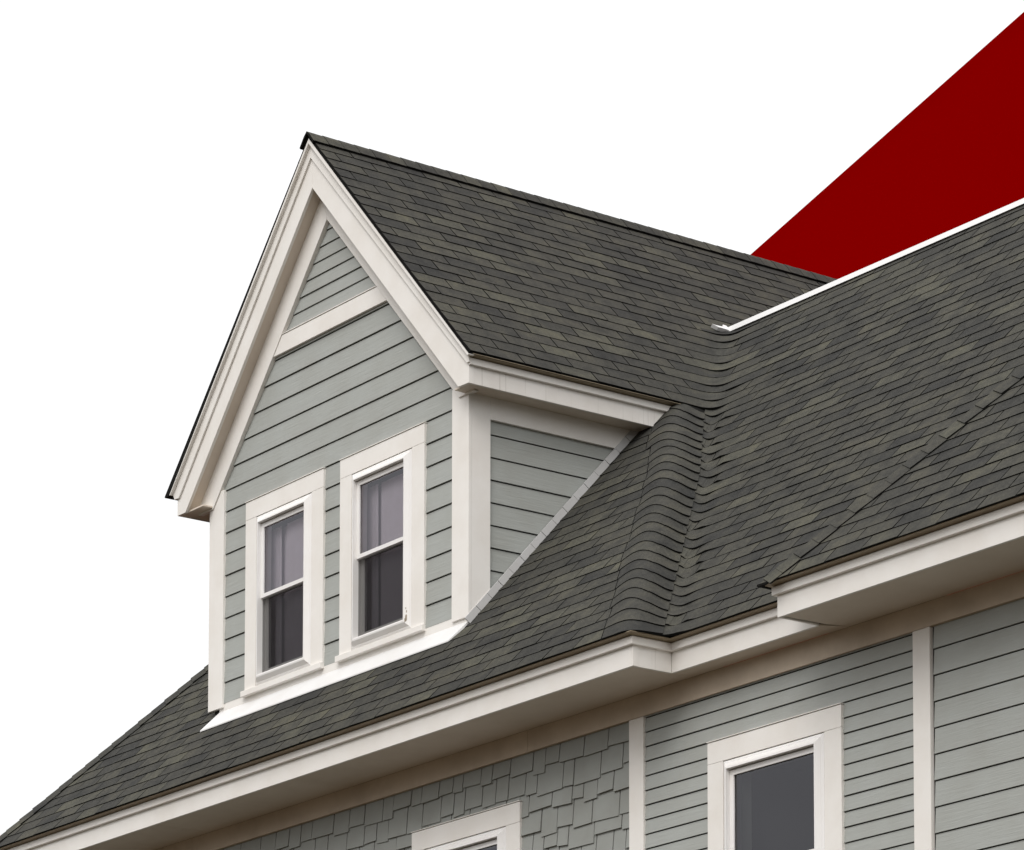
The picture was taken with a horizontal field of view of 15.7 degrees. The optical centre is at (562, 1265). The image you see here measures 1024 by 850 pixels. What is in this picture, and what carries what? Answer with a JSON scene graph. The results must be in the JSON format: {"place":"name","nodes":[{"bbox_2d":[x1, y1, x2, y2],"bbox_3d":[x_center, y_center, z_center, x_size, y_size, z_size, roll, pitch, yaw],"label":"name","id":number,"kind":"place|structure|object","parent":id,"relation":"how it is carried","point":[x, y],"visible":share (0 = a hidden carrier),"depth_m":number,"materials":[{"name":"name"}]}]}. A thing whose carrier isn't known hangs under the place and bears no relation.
{"place":"outdoors","nodes":[
{"label":"outdoors","id":0,"kind":"place"},
{"bbox_2d":[0,131,1023,849],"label":"house","id":1,"kind":"structure","parent":0,"point":[656,481],"depth_m":27.61,"materials":[{"name":"wood"}]},
{"bbox_2d":[272,526,281,589],"bbox_3d":[-2.300,-5.316,29.897,0.009,1.245,0.186,4,-7,-36],"label":"curtain","id":2,"kind":"object","parent":1,"relation":"hanging from","point":[276,557],"visible":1,"depth_m":29.92,"materials":[{"name":"grey fabric"}]},
{"bbox_2d":[240,467,325,697],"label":"window","id":3,"kind":"structure","parent":1,"relation":"in","point":[285,624],"depth_m":29.58,"materials":[{"name":"paint"}]},
{"bbox_2d":[282,526,286,585],"bbox_3d":[-2.198,-5.323,29.819,0.008,1.245,0.246,4,-7,-36],"label":"curtain","id":4,"kind":"object","parent":1,"relation":"hanging from","point":[284,555],"visible":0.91,"depth_m":29.89,"materials":[{"name":"grey fabric"}]},
{"bbox_2d":[287,517,303,583],"bbox_3d":[-2.039,-5.348,29.546,0.009,1.245,0.546,4,-7,-36],"label":"curtain","id":5,"kind":"object","parent":1,"relation":"hanging from","point":[295,534],"visible":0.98,"depth_m":29.70,"materials":[{"name":"grey fabric"}]},
{"bbox_2d":[367,484,378,550],"bbox_3d":[-1.471,-5.418,28.781,0.009,1.247,0.188,4,-7,-36],"label":"curtain","id":6,"kind":"object","parent":1,"relation":"hanging from","point":[373,523],"visible":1,"depth_m":28.80,"materials":[{"name":"grey fabric"}]},
{"bbox_2d":[378,485,381,545],"bbox_3d":[-1.379,-5.423,28.717,0.008,1.247,0.211,4,-7,-36],"label":"curtain","id":7,"kind":"object","parent":1,"relation":"hanging from","point":[379,490],"visible":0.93,"depth_m":28.79,"materials":[{"name":"grey fabric"}]},
{"bbox_2d":[335,422,426,662],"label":"window","id":8,"kind":"structure","parent":1,"relation":"in","point":[382,589],"depth_m":28.46,"materials":[{"name":"paint"}]},
{"bbox_2d":[381,473,402,544],"bbox_3d":[-1.219,-5.449,28.442,0.009,1.247,0.589,4,-7,-36],"label":"curtain","id":9,"kind":"object","parent":1,"relation":"hanging from","point":[391,509],"visible":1,"depth_m":28.59,"materials":[{"name":"white fabric"}]},
{"bbox_2d":[411,800,522,849],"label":"window","id":10,"kind":"structure","parent":1,"relation":"in","point":[499,827],"depth_m":27.07,"materials":[{"name":"paint"}]},
{"bbox_2d":[706,703,844,849],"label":"window","id":11,"kind":"structure","parent":1,"relation":"in","point":[779,785],"depth_m":24.73,"materials":[{"name":"paint"}]},
{"bbox_2d":[0,0,1023,834],"label":"sky","id":12,"kind":"structure","parent":0,"point":[150,151],"materials":[{"name":"white"}]}
]}

